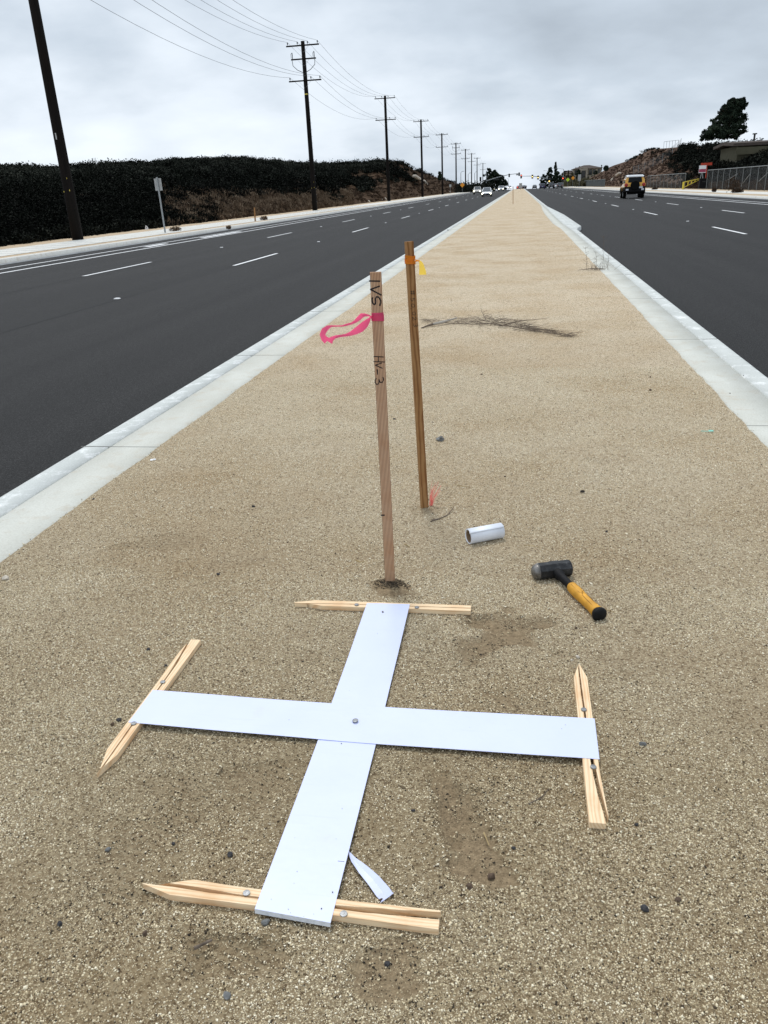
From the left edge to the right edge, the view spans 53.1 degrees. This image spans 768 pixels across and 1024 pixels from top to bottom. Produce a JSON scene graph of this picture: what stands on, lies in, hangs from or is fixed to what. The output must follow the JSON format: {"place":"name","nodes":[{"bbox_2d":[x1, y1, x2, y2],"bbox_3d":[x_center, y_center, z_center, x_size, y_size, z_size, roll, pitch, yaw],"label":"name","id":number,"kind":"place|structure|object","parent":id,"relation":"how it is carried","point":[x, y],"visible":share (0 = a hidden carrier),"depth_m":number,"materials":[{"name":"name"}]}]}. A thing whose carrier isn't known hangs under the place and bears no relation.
{"place":"outdoors","nodes":[
{"label":"outdoors","id":0,"kind":"place"},
{"bbox_2d":[0,193,450,249],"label":"verge","id":1,"kind":"structure","parent":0,"point":[68,239],"depth_m":47.26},
{"bbox_2d":[28,0,83,245],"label":"utility pole","id":2,"kind":"object","parent":1,"relation":"on","point":[60,147],"visible":0.89,"depth_m":35.88,"materials":[{"name":"wood"}]},
{"bbox_2d":[91,0,462,159],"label":"power line","id":3,"kind":"object","parent":2,"relation":"attached to","point":[231,66],"visible":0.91,"depth_m":58.95,"materials":[{"name":"metal"}]},
{"bbox_2d":[134,0,483,167],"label":"power line","id":4,"kind":"object","parent":2,"relation":"attached to","point":[263,66],"visible":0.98,"depth_m":58.90,"materials":[{"name":"metal"}]},
{"bbox_2d":[154,1,481,167],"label":"power line","id":5,"kind":"object","parent":2,"relation":"attached to","point":[270,64],"visible":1,"depth_m":55.64,"materials":[{"name":"metal"}]},
{"bbox_2d":[187,1,479,162],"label":"power line","id":6,"kind":"object","parent":2,"relation":"attached to","point":[301,56],"visible":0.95,"depth_m":71.43,"materials":[{"name":"metal"}]},
{"bbox_2d":[201,0,475,157],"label":"power line","id":7,"kind":"object","parent":2,"relation":"attached to","point":[296,41],"visible":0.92,"depth_m":71.15,"materials":[{"name":"metal"}]},
{"bbox_2d":[233,0,454,143],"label":"power line","id":8,"kind":"object","parent":2,"relation":"attached to","point":[322,46],"visible":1,"depth_m":72.19,"materials":[{"name":"metal"}]},
{"bbox_2d":[219,1,477,157],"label":"power line","id":9,"kind":"object","parent":2,"relation":"attached to","point":[328,63],"visible":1,"depth_m":82.70,"materials":[{"name":"metal"}]},
{"bbox_2d":[286,40,320,209],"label":"utility pole","id":10,"kind":"object","parent":1,"relation":"on","point":[310,148],"visible":1,"depth_m":78.22,"materials":[{"name":"wood"}]},
{"bbox_2d":[374,95,395,200],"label":"utility pole","id":11,"kind":"object","parent":1,"relation":"on","point":[387,155],"visible":0.98,"depth_m":124.92,"materials":[{"name":"wood"}]},
{"bbox_2d":[413,119,428,196],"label":"utility pole","id":12,"kind":"object","parent":1,"relation":"on","point":[422,185],"visible":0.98,"depth_m":169.57,"materials":[{"name":"wood"}]},
{"bbox_2d":[0,192,464,255],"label":"sidewalk","id":13,"kind":"structure","parent":0,"point":[34,248],"depth_m":40.53,"materials":[{"name":"concrete"}]},
{"bbox_2d":[154,177,165,232],"bbox_3d":[-11.935,-16.420,41.135,0.400,2.780,0.079,1,23,10],"label":"road sign","id":14,"kind":"object","parent":13,"relation":"on","point":[158,184],"visible":0.99,"depth_m":40.85,"materials":[{"name":"metal"}]},
{"bbox_2d":[169,226,181,230],"bbox_3d":[-11.684,-15.861,43.063,0.733,0.384,0.720,1,23,10],"label":"dry weed","id":15,"kind":"object","parent":13,"relation":"on","point":[175,228],"visible":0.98,"depth_m":42.92,"materials":[{"name":"brown plant"}]},
{"bbox_2d":[436,133,447,194],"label":"utility pole","id":16,"kind":"object","parent":13,"relation":"on","point":[442,159],"visible":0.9,"depth_m":213.71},
{"bbox_2d":[451,143,460,192],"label":"utility pole","id":17,"kind":"object","parent":13,"relation":"on","point":[456,147],"visible":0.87,"depth_m":260.95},
{"bbox_2d":[461,149,468,180],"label":"utility pole","id":18,"kind":"object","parent":13,"relation":"on","point":[465,163],"visible":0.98,"depth_m":305.19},
{"bbox_2d":[471,153,474,183],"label":"utility pole","id":19,"kind":"object","parent":13,"relation":"on","point":[471,167],"visible":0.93,"depth_m":344.17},
{"bbox_2d":[0,192,465,257],"bbox_3d":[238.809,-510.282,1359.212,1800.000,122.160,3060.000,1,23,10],"label":"ground","id":20,"kind":"structure","parent":0,"point":[174,232],"depth_m":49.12,"materials":[{"name":"concrete"}]},
{"bbox_2d":[162,184,355,225],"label":"dry grass","id":21,"kind":"structure","parent":20,"relation":"on","point":[270,200],"depth_m":75.33,"materials":[{"name":"plant"}]},
{"bbox_2d":[452,180,496,192],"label":"bushes","id":22,"kind":"object","parent":20,"relation":"on","point":[469,187],"visible":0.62,"depth_m":270.66,"materials":[{"name":"green plant"}]},
{"bbox_2d":[562,174,594,186],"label":"bushes","id":23,"kind":"object","parent":20,"relation":"on","point":[574,182],"visible":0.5,"depth_m":298.01,"materials":[{"name":"green plant"}]},
{"bbox_2d":[16,165,458,224],"bbox_3d":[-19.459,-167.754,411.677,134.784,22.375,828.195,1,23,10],"label":"hill","id":24,"kind":"structure","parent":0,"point":[392,196],"depth_m":166.67,"materials":[{"name":"soil"}]},
{"bbox_2d":[1,212,203,244],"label":"edge weeds","id":25,"kind":"object","parent":24,"relation":"on","point":[66,229],"visible":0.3,"depth_m":43.59,"materials":[{"name":"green plant"}]},
{"bbox_2d":[0,155,411,256],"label":"hillside brush","id":26,"kind":"object","parent":24,"relation":"on","point":[102,200],"visible":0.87,"depth_m":72.07,"materials":[{"name":"green plant"}]},
{"bbox_2d":[1,154,454,182],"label":"ridge scrub","id":27,"kind":"object","parent":24,"relation":"on","point":[400,162],"visible":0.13,"depth_m":182.25,"materials":[{"name":"green plant"}]},
{"bbox_2d":[202,161,457,221],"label":"dry brush","id":28,"kind":"object","parent":24,"relation":"on","point":[361,197],"visible":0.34,"depth_m":134.69,"materials":[{"name":"plant"}]},
{"bbox_2d":[316,162,417,200],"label":"dark scrub","id":29,"kind":"object","parent":24,"relation":"on","point":[362,182],"visible":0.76,"depth_m":140.76,"materials":[{"name":"green plant"}]},
{"bbox_2d":[0,190,510,496],"bbox_3d":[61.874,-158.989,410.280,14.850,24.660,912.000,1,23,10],"label":"road","id":30,"kind":"structure","parent":0,"point":[72,383],"depth_m":13.18,"materials":[{"name":"asphalt"}]},
{"bbox_2d":[4,196,448,268],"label":"lane line","id":31,"kind":"object","parent":30,"relation":"on","point":[171,241],"visible":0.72,"depth_m":33.01,"materials":[{"name":"paint"}]},
{"bbox_2d":[3,199,450,293],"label":"pavement seam","id":32,"kind":"object","parent":30,"relation":"on","point":[165,259],"visible":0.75,"depth_m":23.06,"materials":[{"name":"concrete"}]},
{"bbox_2d":[0,193,464,264],"bbox_3d":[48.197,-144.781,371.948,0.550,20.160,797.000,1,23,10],"label":"gutter","id":33,"kind":"object","parent":30,"relation":"on","point":[170,238],"visible":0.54,"depth_m":35.97,"materials":[{"name":"concrete"}]},
{"bbox_2d":[0,199,468,332],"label":"pavement seam","id":34,"kind":"object","parent":30,"relation":"on","point":[170,284],"visible":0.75,"depth_m":16.08,"materials":[{"name":"concrete"}]},
{"bbox_2d":[0,192,469,263],"bbox_3d":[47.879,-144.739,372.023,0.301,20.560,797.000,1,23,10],"label":"kerb","id":35,"kind":"structure","parent":30,"relation":"on","point":[49,253],"depth_m":36.33,"materials":[{"name":"concrete"}]},
{"bbox_2d":[3,193,469,272],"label":"lane line","id":36,"kind":"object","parent":30,"relation":"on","point":[170,244],"visible":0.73,"depth_m":31.14,"materials":[{"name":"paint"}]},
{"bbox_2d":[0,189,512,517],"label":"median kerb","id":37,"kind":"structure","parent":30,"relation":"on","point":[11,500],"depth_m":6.00,"materials":[{"name":"concrete"}]},
{"bbox_2d":[473,186,481,193],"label":"suv","id":38,"kind":"object","parent":30,"relation":"on","point":[477,189],"visible":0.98,"depth_m":192.06,"materials":[{"name":"beige paint"}]},
{"bbox_2d":[481,187,492,196],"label":"car","id":39,"kind":"object","parent":30,"relation":"on","point":[486,191],"visible":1,"depth_m":136.24,"materials":[{"name":"white paint"}]},
{"bbox_2d":[482,168,494,186],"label":"conifer tree","id":40,"kind":"object","parent":30,"relation":"on","point":[489,170],"visible":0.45,"depth_m":345.20,"materials":[{"name":"green plant"}]},
{"bbox_2d":[487,170,501,189],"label":"conifer tree","id":41,"kind":"object","parent":30,"relation":"on","point":[497,183],"visible":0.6,"depth_m":349.51,"materials":[{"name":"green plant"}]},
{"bbox_2d":[496,174,505,189],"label":"conifer tree","id":42,"kind":"object","parent":30,"relation":"on","point":[503,181],"visible":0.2,"depth_m":356.20,"materials":[{"name":"green plant"}]},
{"bbox_2d":[486,171,519,182],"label":"traffic signal","id":43,"kind":"object","parent":30,"relation":"on","point":[518,173],"visible":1,"depth_m":319.50,"materials":[{"name":"metal"}]},
{"bbox_2d":[0,189,513,561],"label":"concrete curb","id":44,"kind":"object","parent":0,"point":[37,514],"visible":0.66,"depth_m":5.42,"materials":[{"name":"concrete"}]},
{"bbox_2d":[81,201,767,446],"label":"kerb joints","id":45,"kind":"object","parent":44,"relation":"on","point":[360,285],"visible":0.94,"depth_m":7.86,"materials":[{"name":"concrete"}]},
{"bbox_2d":[0,189,767,1023],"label":"median ground","id":46,"kind":"structure","parent":0,"point":[508,221],"depth_m":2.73,"materials":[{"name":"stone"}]},
{"bbox_2d":[97,639,200,776],"bbox_3d":[-0.764,0.618,2.531,0.047,0.023,0.714,2,23,10],"label":"split stake","id":47,"kind":"object","parent":46,"relation":"on","point":[121,742],"visible":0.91,"depth_m":2.50,"materials":[{"name":"brown wood"}]},
{"bbox_2d":[194,939,211,949],"bbox_3d":[-0.401,0.958,1.702,0.041,0.008,0.009,-14,25,-26],"label":"twig","id":48,"kind":"object","parent":46,"relation":"on","point":[202,944],"visible":1,"depth_m":1.70,"materials":[{"name":"wood"}]},
{"bbox_2d":[223,991,230,999],"bbox_3d":[-0.325,1.001,1.590,0.016,0.013,0.018,-10,24,-18],"label":"stone","id":49,"kind":"object","parent":46,"relation":"on","point":[226,995],"visible":1,"depth_m":1.59,"materials":[{"name":"stone"}]},
{"bbox_2d":[261,919,269,925],"bbox_3d":[-0.270,0.931,1.744,0.019,0.016,0.017,11,26,29],"label":"stone","id":50,"kind":"object","parent":46,"relation":"on","point":[264,922],"visible":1,"depth_m":1.74,"materials":[{"name":"stone"}]},
{"bbox_2d":[142,880,440,934],"bbox_3d":[-0.227,0.905,1.780,0.715,0.023,0.054,2,23,10],"label":"split stake","id":51,"kind":"object","parent":46,"relation":"on","point":[245,898],"visible":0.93,"depth_m":1.76,"materials":[{"name":"brown wood"}]},
{"bbox_2d":[255,603,409,926],"bbox_3d":[-0.093,0.643,2.384,0.181,0.015,1.439,1,23,10],"label":"target panel","id":52,"kind":"object","parent":46,"relation":"on","point":[302,882],"visible":1,"depth_m":2.07,"materials":[{"name":"plastic"}]},
{"bbox_2d":[128,690,599,759],"bbox_3d":[-0.083,0.650,2.366,1.438,0.012,0.183,1,23,10],"label":"target panel","id":53,"kind":"object","parent":46,"relation":"on","point":[572,737],"visible":1,"depth_m":2.36,"materials":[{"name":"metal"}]},
{"bbox_2d":[348,852,392,902],"bbox_3d":[-0.038,0.870,1.851,0.040,0.017,0.171,-16,26,-30],"label":"torn sheet","id":54,"kind":"object","parent":46,"relation":"on","point":[379,887],"visible":1,"depth_m":1.83,"materials":[{"name":"paper"}]},
{"bbox_2d":[369,272,394,581],"bbox_3d":[-0.003,-0.247,3.002,0.047,1.326,0.017,-2,23,1],"label":"survey lath","id":55,"kind":"object","parent":46,"relation":"on","point":[375,280],"visible":0.94,"depth_m":2.96,"materials":[{"name":"brown wood"}]},
{"bbox_2d":[320,312,383,343],"bbox_3d":[-0.115,-0.675,2.827,0.236,0.109,0.067,1,23,10],"label":"flagging ribbon","id":56,"kind":"object","parent":55,"relation":"attached to","point":[361,327],"visible":1,"depth_m":2.82,"materials":[{"name":"plastic"}]},
{"bbox_2d":[295,600,470,614],"bbox_3d":[-0.010,0.373,3.029,0.703,0.023,0.043,1,23,9],"label":"split stake","id":57,"kind":"object","parent":46,"relation":"on","point":[413,607],"visible":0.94,"depth_m":3.02,"materials":[{"name":"brown wood"}]},
{"bbox_2d":[361,578,411,590],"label":"loose soil","id":58,"kind":"structure","parent":46,"relation":"on","point":[390,583],"depth_m":3.20,"materials":[{"name":"soil"}]},
{"bbox_2d":[404,241,428,507],"bbox_3d":[0.164,-0.593,3.746,0.038,1.377,0.021,-13,24,-20],"label":"survey lath","id":59,"kind":"object","parent":46,"relation":"on","point":[415,347],"visible":0.92,"depth_m":3.71,"materials":[{"name":"wood"}]},
{"bbox_2d":[404,255,425,274],"bbox_3d":[0.143,-1.131,3.518,0.098,0.090,0.050,1,23,10],"label":"flagging ribbon","id":60,"kind":"object","parent":59,"relation":"attached to","point":[410,260],"visible":1,"depth_m":3.51,"materials":[{"name":"plastic"}]},
{"bbox_2d":[429,482,439,505],"bbox_3d":[0.265,-0.090,3.976,0.065,0.145,0.039,1,23,10],"label":"survey whisker","id":61,"kind":"object","parent":46,"relation":"on","point":[431,502],"visible":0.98,"depth_m":3.98,"materials":[{"name":"plastic"}]},
{"bbox_2d":[421,317,456,327],"bbox_3d":[0.679,-2.289,9.298,0.588,0.058,0.067,-18,27,-32],"label":"driftwood stick","id":62,"kind":"object","parent":46,"relation":"on","point":[439,322],"visible":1,"depth_m":9.27,"materials":[{"name":"wood"}]},
{"bbox_2d":[430,507,453,521],"bbox_3d":[0.302,0.013,3.873,0.030,0.014,0.200,18,30,40],"label":"twig","id":63,"kind":"object","parent":46,"relation":"on","point":[441,517],"visible":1,"depth_m":3.85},
{"bbox_2d":[466,883,472,889],"bbox_3d":[0.202,0.882,1.809,0.014,0.015,0.019,-16,26,-28],"label":"stone","id":64,"kind":"object","parent":46,"relation":"on","point":[469,886],"visible":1,"depth_m":1.80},
{"bbox_2d":[465,523,504,543],"bbox_3d":[0.467,0.100,3.575,0.176,0.073,0.072,-10,24,-16],"label":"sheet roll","id":65,"kind":"object","parent":46,"relation":"on","point":[484,533],"visible":1,"depth_m":3.55,"materials":[{"name":"plastic"}]},
{"bbox_2d":[487,873,494,879],"bbox_3d":[0.258,0.874,1.845,0.018,0.015,0.022,11,26,29],"label":"stone","id":66,"kind":"object","parent":46,"relation":"on","point":[490,876],"visible":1,"depth_m":1.84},
{"bbox_2d":[420,310,582,336],"bbox_3d":[1.543,-2.281,9.107,1.297,0.109,2.412,-19,28,-34],"label":"dry branch","id":67,"kind":"object","parent":46,"relation":"on","point":[528,327],"visible":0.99,"depth_m":8.98,"materials":[{"name":"plant"}]},
{"bbox_2d":[528,789,548,804],"bbox_3d":[0.421,0.768,2.062,0.083,0.003,0.018,-20,28,-35],"label":"twig","id":68,"kind":"object","parent":46,"relation":"on","point":[538,798],"visible":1,"depth_m":2.06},
{"bbox_2d":[531,560,606,620],"bbox_3d":[0.725,0.307,3.050,0.169,0.072,0.415,-6,23,-7],"label":"drilling hammer","id":69,"kind":"object","parent":46,"relation":"on","point":[560,570],"visible":1,"depth_m":3.14,"materials":[{"name":"black plastic"}]},
{"bbox_2d":[574,664,608,828],"bbox_3d":[0.605,0.658,2.277,0.050,0.023,0.718,1,23,10],"label":"split stake","id":70,"kind":"object","parent":46,"relation":"on","point":[596,817],"visible":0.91,"depth_m":2.11,"materials":[{"name":"brown wood"}]},
{"bbox_2d":[582,236,618,270],"bbox_3d":[3.990,-4.770,14.141,0.813,0.604,0.300,1,23,10],"label":"dead weed","id":71,"kind":"object","parent":46,"relation":"on","point":[595,268],"visible":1,"depth_m":14.21,"materials":[{"name":"plant"}]},
{"bbox_2d":[640,904,648,911],"bbox_3d":[0.589,0.895,1.734,0.018,0.013,0.016,-5,23,-4],"label":"stone","id":72,"kind":"object","parent":46,"relation":"on","point":[644,907],"visible":1,"depth_m":1.73,"materials":[{"name":"stone"}]},
{"bbox_2d":[0,0,767,189],"label":"sky","id":73,"kind":"structure","parent":0,"point":[525,87],"materials":[{"name":"grey"}]},
{"bbox_2d":[589,147,700,186],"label":"hill","id":74,"kind":"structure","parent":0,"point":[627,169],"depth_m":195.63,"materials":[{"name":"soil"}]},
{"bbox_2d":[571,165,601,178],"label":"house","id":75,"kind":"structure","parent":74,"relation":"on","point":[589,170],"depth_m":383.08,"materials":[{"name":"paint"}]},
{"bbox_2d":[591,149,699,185],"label":"dry brush","id":76,"kind":"object","parent":74,"relation":"on","point":[647,170],"visible":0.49,"depth_m":177.47,"materials":[{"name":"plant"}]},
{"bbox_2d":[633,140,680,172],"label":"hillside fence","id":77,"kind":"object","parent":74,"relation":"on","point":[662,160],"visible":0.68,"depth_m":171.75,"materials":[{"name":"grey"}]},
{"bbox_2d":[625,144,699,180],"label":"dark scrub","id":78,"kind":"object","parent":74,"relation":"on","point":[675,168],"visible":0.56,"depth_m":160.55,"materials":[{"name":"green plant"}]},
{"bbox_2d":[674,138,767,185],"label":"slope shrubs","id":79,"kind":"object","parent":74,"relation":"on","point":[706,153],"visible":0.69,"depth_m":114.34,"materials":[{"name":"green plant"}]},
{"bbox_2d":[699,97,748,141],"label":"pine tree","id":80,"kind":"object","parent":74,"relation":"on","point":[731,118],"visible":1,"depth_m":99.44,"materials":[{"name":"green plant"}]},
{"bbox_2d":[713,133,767,163],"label":"hilltop house","id":81,"kind":"structure","parent":74,"relation":"on","point":[733,151],"depth_m":107.60,"materials":[{"name":"grey paint"}]},
{"bbox_2d":[526,188,767,377],"bbox_3d":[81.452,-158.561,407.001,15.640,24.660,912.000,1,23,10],"label":"road","id":82,"kind":"structure","parent":0,"point":[712,280],"depth_m":19.55,"materials":[{"name":"asphalt"}]},
{"bbox_2d":[84,190,745,275],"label":"lane dashes","id":83,"kind":"object","parent":82,"relation":"on","point":[365,228],"visible":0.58,"depth_m":24.07,"materials":[{"name":"paint"}]},
{"bbox_2d":[520,175,546,187],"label":"traffic signal","id":84,"kind":"object","parent":82,"relation":"on","point":[535,176],"visible":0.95,"depth_m":356.22,"materials":[{"name":"black"}]},
{"bbox_2d":[539,174,547,187],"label":"conifer tree","id":85,"kind":"object","parent":82,"relation":"on","point":[542,180],"visible":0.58,"depth_m":360.23,"materials":[{"name":"green plant"}]},
{"bbox_2d":[545,167,553,186],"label":"conifer tree","id":86,"kind":"object","parent":82,"relation":"on","point":[549,174],"visible":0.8,"depth_m":346.02,"materials":[{"name":"green plant"}]},
{"bbox_2d":[552,162,557,187],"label":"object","id":87,"kind":"object","parent":82,"relation":"on","point":[555,168],"visible":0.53,"depth_m":348.87,"materials":[{"name":"brown wood"}]},
{"bbox_2d":[552,171,561,183],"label":"conifer tree","id":88,"kind":"object","parent":82,"relation":"on","point":[557,179],"visible":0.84,"depth_m":340.62,"materials":[{"name":"green plant"}]},
{"bbox_2d":[620,173,645,198],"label":"off roader","id":89,"kind":"object","parent":82,"relation":"on","point":[634,184],"visible":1,"depth_m":73.44,"materials":[{"name":"yellow paint"}]},
{"bbox_2d":[628,177,641,182],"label":"rear window","id":90,"kind":"structure","parent":89,"relation":"in","point":[631,179],"depth_m":73.34,"materials":[{"name":"black glass"}]},
{"bbox_2d":[525,189,767,398],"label":"median kerb","id":91,"kind":"structure","parent":82,"relation":"on","point":[752,376],"depth_m":8.62,"materials":[{"name":"concrete"}]},
{"bbox_2d":[550,191,767,237],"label":"pavement seam","id":92,"kind":"object","parent":82,"relation":"on","point":[686,220],"visible":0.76,"depth_m":31.21,"materials":[{"name":"concrete"}]},
{"bbox_2d":[563,187,767,199],"bbox_3d":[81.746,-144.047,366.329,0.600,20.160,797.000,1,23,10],"label":"gutter","id":93,"kind":"object","parent":82,"relation":"on","point":[688,194],"visible":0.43,"depth_m":72.55,"materials":[{"name":"concrete"}]},
{"bbox_2d":[564,188,767,204],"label":"lane line","id":94,"kind":"object","parent":82,"relation":"on","point":[692,198],"visible":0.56,"depth_m":59.58,"materials":[{"name":"paint"}]},
{"bbox_2d":[565,187,767,198],"bbox_3d":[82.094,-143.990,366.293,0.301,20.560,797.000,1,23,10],"label":"kerb","id":95,"kind":"structure","parent":82,"relation":"on","point":[748,196],"depth_m":72.56,"materials":[{"name":"concrete"}]},
{"bbox_2d":[528,192,767,446],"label":"concrete curb","id":96,"kind":"object","parent":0,"point":[745,400],"visible":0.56,"depth_m":7.17,"materials":[{"name":"concrete"}]},
{"bbox_2d":[571,186,767,193],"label":"sidewalk","id":97,"kind":"structure","parent":0,"point":[747,192],"depth_m":86.25,"materials":[{"name":"concrete"}]},
{"bbox_2d":[731,188,743,192],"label":"dry weed","id":98,"kind":"object","parent":97,"relation":"on","point":[736,190],"visible":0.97,"depth_m":70.01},
{"bbox_2d":[576,187,767,195],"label":"verge","id":99,"kind":"structure","parent":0,"point":[698,192],"depth_m":76.51,"materials":[{"name":"concrete"}]},
{"bbox_2d":[724,174,742,192],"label":"dry weed","id":100,"kind":"object","parent":99,"relation":"on","point":[733,184],"visible":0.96,"depth_m":69.70,"materials":[{"name":"plant"}]},
{"bbox_2d":[577,186,767,191],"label":"verge","id":101,"kind":"structure","parent":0,"point":[696,189],"depth_m":97.07,"materials":[{"name":"concrete"}]},
{"bbox_2d":[579,179,604,186],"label":"chain link fence","id":102,"kind":"object","parent":101,"relation":"on","point":[598,183],"visible":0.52,"depth_m":233.33,"materials":[{"name":"metal"}]},
{"bbox_2d":[647,173,685,188],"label":"chain link fence","id":103,"kind":"object","parent":101,"relation":"on","point":[660,179],"visible":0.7,"depth_m":121.11,"materials":[{"name":"grey"}]},
{"bbox_2d":[682,179,697,189],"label":"yellow gate","id":104,"kind":"structure","parent":101,"relation":"on","point":[683,187],"depth_m":103.87,"materials":[{"name":"metal"}]},
{"bbox_2d":[699,165,705,177],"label":"lease board","id":105,"kind":"object","parent":101,"relation":"on","point":[702,169],"visible":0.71,"depth_m":98.17,"materials":[{"name":"white"}]},
{"bbox_2d":[698,178,708,188],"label":"black bin","id":106,"kind":"object","parent":101,"relation":"on","point":[702,183],"visible":0.97,"depth_m":97.02,"materials":[{"name":"plastic"}]},
{"bbox_2d":[645,178,767,189],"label":"fence","id":107,"kind":"object","parent":101,"relation":"on","point":[695,186],"visible":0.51,"depth_m":92.25,"materials":[{"name":"metal"}]},
{"bbox_2d":[701,162,711,177],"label":"red frame sign","id":108,"kind":"object","parent":101,"relation":"on","point":[706,164],"visible":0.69,"depth_m":100.47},
{"bbox_2d":[706,165,767,190],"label":"chain link fence","id":109,"kind":"object","parent":101,"relation":"on","point":[730,177],"visible":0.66,"depth_m":80.40,"materials":[{"name":"grey"}]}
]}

